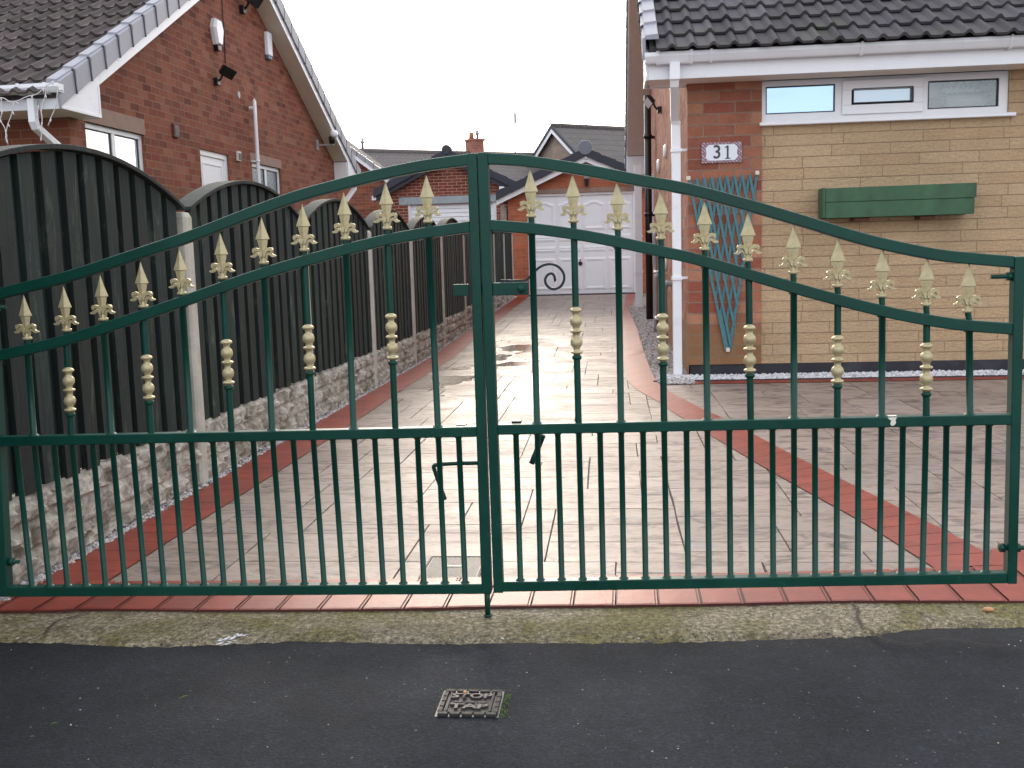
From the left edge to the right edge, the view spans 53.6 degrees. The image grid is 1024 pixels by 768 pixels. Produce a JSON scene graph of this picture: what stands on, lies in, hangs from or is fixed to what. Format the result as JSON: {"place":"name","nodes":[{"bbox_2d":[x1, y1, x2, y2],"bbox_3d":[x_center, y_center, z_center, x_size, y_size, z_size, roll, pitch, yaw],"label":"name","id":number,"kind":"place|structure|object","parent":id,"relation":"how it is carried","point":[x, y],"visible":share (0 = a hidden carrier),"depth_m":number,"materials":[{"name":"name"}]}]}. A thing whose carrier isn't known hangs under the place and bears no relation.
{"place":"outdoors","nodes":[
{"label":"outdoors","id":0,"kind":"place"},
{"bbox_2d":[0,153,492,617],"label":"gate leaf","id":1,"kind":"object","parent":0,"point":[231,435],"visible":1,"depth_m":3.04,"materials":[{"name":"paint"}]},
{"bbox_2d":[282,0,625,152],"label":"sky","id":2,"kind":"structure","parent":0,"point":[393,74],"materials":[{"name":"white"}]},
{"bbox_2d":[0,627,1023,767],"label":"road","id":3,"kind":"structure","parent":0,"point":[380,721],"depth_m":2.47,"materials":[{"name":"black asphalt"}]},
{"bbox_2d":[434,689,504,717],"bbox_3d":[-0.101,0.797,2.481,0.153,0.048,0.147,-1,7,6],"label":"stop tap cover","id":4,"kind":"object","parent":3,"relation":"on","point":[471,703],"visible":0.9,"depth_m":2.46,"materials":[{"name":"metal"}]},
{"bbox_2d":[439,688,510,717],"bbox_3d":[-0.058,0.776,2.520,0.240,0.005,0.123,6,10,45],"label":"moss","id":5,"kind":"object","parent":3,"relation":"on","point":[503,701],"visible":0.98,"depth_m":2.49,"materials":[{"name":"green plant"}]},
{"bbox_2d":[2,607,1020,767],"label":"grit","id":6,"kind":"object","parent":3,"relation":"on","point":[549,641],"visible":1,"depth_m":2.88,"materials":[{"name":"gravel"}]},
{"bbox_2d":[0,603,1023,647],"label":"kerb strip","id":7,"kind":"object","parent":3,"relation":"on","point":[152,629],"visible":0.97,"depth_m":2.98,"materials":[{"name":"concrete"}]},
{"bbox_2d":[28,612,90,640],"bbox_3d":[-1.381,0.729,3.064,0.054,0.001,0.251,1,8,19],"label":"crack","id":8,"kind":"object","parent":7,"relation":"on","point":[54,622],"visible":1,"depth_m":3.08,"materials":[{"name":"grey"}]},
{"bbox_2d":[216,633,244,644],"bbox_3d":[-0.807,0.731,2.910,0.076,0.005,0.087,-1,7,6],"label":"plastic scrap","id":9,"kind":"object","parent":7,"relation":"on","point":[238,634],"visible":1,"depth_m":2.91,"materials":[{"name":"white plastic"}]},
{"bbox_2d":[15,622,933,646],"bbox_3d":[-0.126,0.720,2.883,2.665,0.009,0.110,-1,7,2],"label":"grit","id":10,"kind":"object","parent":7,"relation":"on","point":[759,636],"visible":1,"depth_m":2.85,"materials":[{"name":"gravel"}]},
{"bbox_2d":[471,152,1023,592],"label":"gate leaf","id":11,"kind":"object","parent":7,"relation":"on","point":[1010,547],"visible":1,"depth_m":2.88,"materials":[{"name":"paint"}]},
{"bbox_2d":[850,602,888,640],"bbox_3d":[1.012,0.681,2.914,0.047,0.001,0.316,-2,7,1],"label":"crack","id":12,"kind":"object","parent":7,"relation":"on","point":[860,622],"visible":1,"depth_m":2.91,"materials":[{"name":"grey"}]},
{"bbox_2d":[983,607,993,611],"bbox_3d":[1.398,0.661,2.975,0.032,0.013,0.018,-1,7,6],"label":"pebble","id":13,"kind":"object","parent":7,"relation":"on","point":[988,609],"visible":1,"depth_m":2.97,"materials":[{"name":"stone"}]},
{"bbox_2d":[0,568,1023,613],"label":"front border joints","id":14,"kind":"object","parent":3,"relation":"on","point":[568,606],"visible":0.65,"depth_m":3.13,"materials":[{"name":"red"}]},
{"bbox_2d":[0,565,1023,610],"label":"front border","id":15,"kind":"object","parent":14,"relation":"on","point":[983,592],"visible":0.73,"depth_m":3.18,"materials":[{"name":"red brick"}]},
{"bbox_2d":[74,292,1023,582],"bbox_3d":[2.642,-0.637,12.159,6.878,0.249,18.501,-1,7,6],"label":"driveway","id":16,"kind":"structure","parent":0,"point":[556,379],"depth_m":4.85,"materials":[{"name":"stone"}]},
{"bbox_2d":[42,296,528,581],"bbox_3d":[-0.636,-0.587,12.449,0.261,0.240,18.192,-1,7,6],"label":"drive border","id":17,"kind":"object","parent":16,"relation":"on","point":[375,397],"visible":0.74,"depth_m":4.99,"materials":[{"name":"red brick"}]},
{"bbox_2d":[44,296,527,582],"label":"drive border joints","id":18,"kind":"object","parent":16,"relation":"on","point":[260,482],"visible":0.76,"depth_m":4.60,"materials":[{"name":"red brick"}]},
{"bbox_2d":[418,556,480,579],"bbox_3d":[-0.203,0.644,3.534,0.206,0.016,0.253,-1,7,6],"label":"inspection cover","id":19,"kind":"object","parent":16,"relation":"on","point":[434,567],"visible":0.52,"depth_m":3.53,"materials":[{"name":"stone"}]},
{"bbox_2d":[496,140,645,295],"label":"garage","id":20,"kind":"structure","parent":16,"relation":"on","point":[596,269],"depth_m":21.29,"materials":[{"name":"brick"}]},
{"bbox_2d":[534,194,633,294],"bbox_3d":[1.484,-2.933,21.322,2.110,2.048,0.070,-1,7,6],"label":"garage door","id":21,"kind":"structure","parent":20,"relation":"in","point":[596,262],"depth_m":21.33,"materials":[{"name":"plastic"}]},
{"bbox_2d":[584,176,588,186],"bbox_3d":[1.546,-4.227,21.009,0.100,0.260,0.150,-1,7,6],"label":"wall lantern","id":22,"kind":"object","parent":20,"relation":"attached to","point":[586,180],"depth_m":20.95,"materials":[{"name":"grey plastic"}]},
{"bbox_2d":[623,294,634,312],"bbox_3d":[2.135,-1.494,18.581,0.200,0.117,5.325,-1,7,8],"label":"drive border","id":23,"kind":"object","parent":16,"relation":"on","point":[629,299],"visible":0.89,"depth_m":18.85,"materials":[{"name":"red brick"}]},
{"bbox_2d":[629,306,695,384],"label":"gravel","id":24,"kind":"structure","parent":16,"relation":"on","point":[648,335],"depth_m":11.34,"materials":[{"name":"grey gravel"}]},
{"bbox_2d":[623,310,982,566],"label":"drive border joints","id":25,"kind":"object","parent":16,"relation":"on","point":[802,476],"visible":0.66,"depth_m":4.54,"materials":[{"name":"red brick"}]},
{"bbox_2d":[623,309,989,566],"bbox_3d":[1.418,-0.316,10.202,0.790,0.146,13.773,-1,7,2],"label":"drive border","id":26,"kind":"object","parent":16,"relation":"on","point":[633,360],"visible":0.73,"depth_m":4.74,"materials":[{"name":"red brick"}]},
{"bbox_2d":[653,375,1023,381],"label":"slate edging","id":27,"kind":"object","parent":16,"relation":"on","point":[845,378],"visible":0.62,"depth_m":8.32,"materials":[{"name":"grey stone"}]},
{"bbox_2d":[672,377,1006,384],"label":"drive border joints","id":28,"kind":"object","parent":16,"relation":"on","point":[848,381],"visible":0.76,"depth_m":8.17,"materials":[{"name":"red"}]},
{"bbox_2d":[667,369,1023,379],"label":"gravel","id":29,"kind":"structure","parent":16,"relation":"on","point":[939,372],"depth_m":8.45,"materials":[{"name":"white gravel"}]},
{"bbox_2d":[695,376,1023,383],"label":"drive border","id":30,"kind":"object","parent":16,"relation":"on","point":[869,379],"visible":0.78,"depth_m":8.22,"materials":[{"name":"red brick"}]},
{"bbox_2d":[989,548,1023,564],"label":"drive border","id":31,"kind":"object","parent":16,"relation":"on","point":[996,557],"visible":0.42,"depth_m":3.45,"materials":[{"name":"red brick"}]},
{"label":"ground","id":32,"kind":"structure","parent":0,"visible":0},
{"bbox_2d":[0,0,360,211],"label":"bungalow","id":33,"kind":"object","parent":32,"relation":"on","point":[133,84],"visible":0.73,"depth_m":11.98,"materials":[{"name":"brick"}]},
{"bbox_2d":[0,81,57,143],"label":"icicle lights","id":34,"kind":"object","parent":33,"relation":"hanging from","point":[52,82],"visible":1,"depth_m":9.04,"materials":[{"name":"white plastic"}]},
{"bbox_2d":[85,122,143,170],"bbox_3d":[-4.216,-1.885,10.795,0.060,1.633,1.210,-1,7,8],"label":"window","id":35,"kind":"structure","parent":33,"relation":"in","point":[127,146],"depth_m":10.80,"materials":[{"name":"glass"}]},
{"bbox_2d":[200,149,227,185],"bbox_3d":[-3.876,-1.778,13.289,0.060,2.482,0.896,-1,7,8],"label":"door","id":36,"kind":"structure","parent":33,"relation":"in","point":[213,165],"depth_m":13.17,"materials":[{"name":"plastic"}]},
{"bbox_2d":[210,18,223,51],"bbox_3d":[-3.821,-4.529,13.150,0.085,0.400,0.270,-1,7,8],"label":"alarm box","id":37,"kind":"object","parent":33,"relation":"attached to","point":[216,30],"visible":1,"depth_m":13.08,"materials":[{"name":"plastic"}]},
{"bbox_2d":[213,65,236,85],"bbox_3d":[-3.732,-4.001,13.141,0.254,0.244,0.264,-1,7,8],"label":"floodlight","id":38,"kind":"object","parent":33,"relation":"attached to","point":[227,72],"visible":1,"depth_m":13.11,"materials":[{"name":"black plastic"}]},
{"bbox_2d":[239,0,263,13],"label":"floodlight","id":39,"kind":"object","parent":33,"relation":"attached to","point":[254,3],"visible":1,"depth_m":13.99,"materials":[{"name":"black plastic"}]},
{"bbox_2d":[252,163,279,193],"bbox_3d":[-3.655,-2.420,15.034,0.060,1.610,1.158,-1,7,8],"label":"window","id":40,"kind":"structure","parent":33,"relation":"in","point":[269,175],"depth_m":15.15,"materials":[{"name":"plastic"}]},
{"bbox_2d":[264,31,272,60],"bbox_3d":[-3.593,-4.984,14.946,0.070,0.390,0.170,-1,7,8],"label":"alarm box","id":41,"kind":"object","parent":33,"relation":"attached to","point":[268,45],"visible":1,"depth_m":14.88,"materials":[{"name":"plastic"}]},
{"bbox_2d":[316,130,337,150],"bbox_3d":[-3.128,-4.133,17.169,0.380,0.330,0.140,-1,7,8],"label":"security camera","id":42,"kind":"object","parent":33,"relation":"attached to","point":[333,135],"visible":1,"depth_m":17.13,"materials":[{"name":"grey plastic"}]},
{"bbox_2d":[0,144,513,583],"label":"fence","id":43,"kind":"object","parent":32,"relation":"on","point":[64,207],"visible":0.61,"depth_m":4.65,"materials":[{"name":"wood"}]},
{"bbox_2d":[500,205,507,220],"bbox_3d":[-0.093,-2.857,21.825,0.250,1.994,0.130,-1,7,6],"label":"concrete post","id":44,"kind":"object","parent":43,"relation":"attached to","point":[504,212],"visible":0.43,"depth_m":21.67,"materials":[{"name":"concrete"}]},
{"bbox_2d":[0,296,516,603],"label":"gravel","id":45,"kind":"structure","parent":32,"relation":"on","point":[75,555],"depth_m":4.74,"materials":[{"name":"grey gravel"}]},
{"bbox_2d":[338,140,390,218],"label":"house","id":46,"kind":"structure","parent":32,"relation":"on","point":[363,203],"depth_m":26.59,"materials":[{"name":"brick"}]},
{"bbox_2d":[372,145,515,224],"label":"garage","id":47,"kind":"structure","parent":32,"relation":"on","point":[449,189],"depth_m":23.87,"materials":[{"name":"brick"}]},
{"bbox_2d":[411,202,493,224],"bbox_3d":[-1.393,-3.198,24.126,1.971,2.171,0.040,-1,7,6],"label":"roller door","id":48,"kind":"structure","parent":47,"relation":"in","point":[458,211],"depth_m":24.01,"materials":[{"name":"plastic"}]},
{"bbox_2d":[359,130,539,180],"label":"house","id":49,"kind":"structure","parent":32,"relation":"on","point":[387,157],"depth_m":37.16,"materials":[{"name":"tile"}]},
{"bbox_2d":[513,108,516,151],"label":"utility pole","id":50,"kind":"object","parent":32,"relation":"on","point":[515,121],"visible":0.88,"depth_m":47.08,"materials":[{"name":"white metal"}]},
{"bbox_2d":[532,123,633,281],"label":"house","id":51,"kind":"structure","parent":32,"relation":"on","point":[559,141],"depth_m":37.21,"materials":[{"name":"tile"}]},
{"bbox_2d":[624,0,1023,375],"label":"bungalow","id":52,"kind":"object","parent":32,"relation":"on","point":[803,101],"visible":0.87,"depth_m":8.39,"materials":[{"name":"brick"}]},
{"bbox_2d":[643,95,661,113],"bbox_3d":[1.743,-3.466,12.586,0.220,0.212,0.229,-1,7,6],"label":"floodlight","id":53,"kind":"object","parent":52,"relation":"attached to","point":[649,101],"visible":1,"depth_m":12.54,"materials":[{"name":"black plastic"}]},
{"bbox_2d":[652,173,653,243],"bbox_3d":[2.170,-2.559,15.849,0.045,1.360,1.140,-1,7,6],"label":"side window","id":54,"kind":"structure","parent":52,"relation":"in","point":[652,173],"depth_m":15.31,"materials":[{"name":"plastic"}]},
{"bbox_2d":[701,141,741,163],"bbox_3d":[1.744,-1.927,8.432,0.332,0.169,0.017,-1,7,6],"label":"number plaque","id":55,"kind":"object","parent":52,"relation":"attached to","point":[721,152],"visible":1,"depth_m":8.43,"materials":[{"name":"white ceramic"}]},
{"bbox_2d":[686,171,758,351],"bbox_3d":[1.777,-1.020,8.539,0.596,1.504,0.040,-1,7,6],"label":"trellis","id":56,"kind":"object","parent":52,"relation":"attached to","point":[727,347],"visible":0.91,"depth_m":8.51,"materials":[{"name":"teal wood"}]},
{"bbox_2d":[759,71,1015,126],"bbox_3d":[3.049,-2.331,8.277,2.024,0.367,0.110,-1,7,6],"label":"window","id":57,"kind":"structure","parent":52,"relation":"in","point":[808,101],"depth_m":8.30,"materials":[{"name":"plastic"}]},
{"bbox_2d":[818,182,976,221],"bbox_3d":[3.130,-1.476,8.268,1.200,0.276,0.200,-1,7,6],"label":"planter box","id":58,"kind":"object","parent":52,"relation":"attached to","point":[918,202],"visible":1,"depth_m":8.17,"materials":[{"name":"green wood"}]}
]}

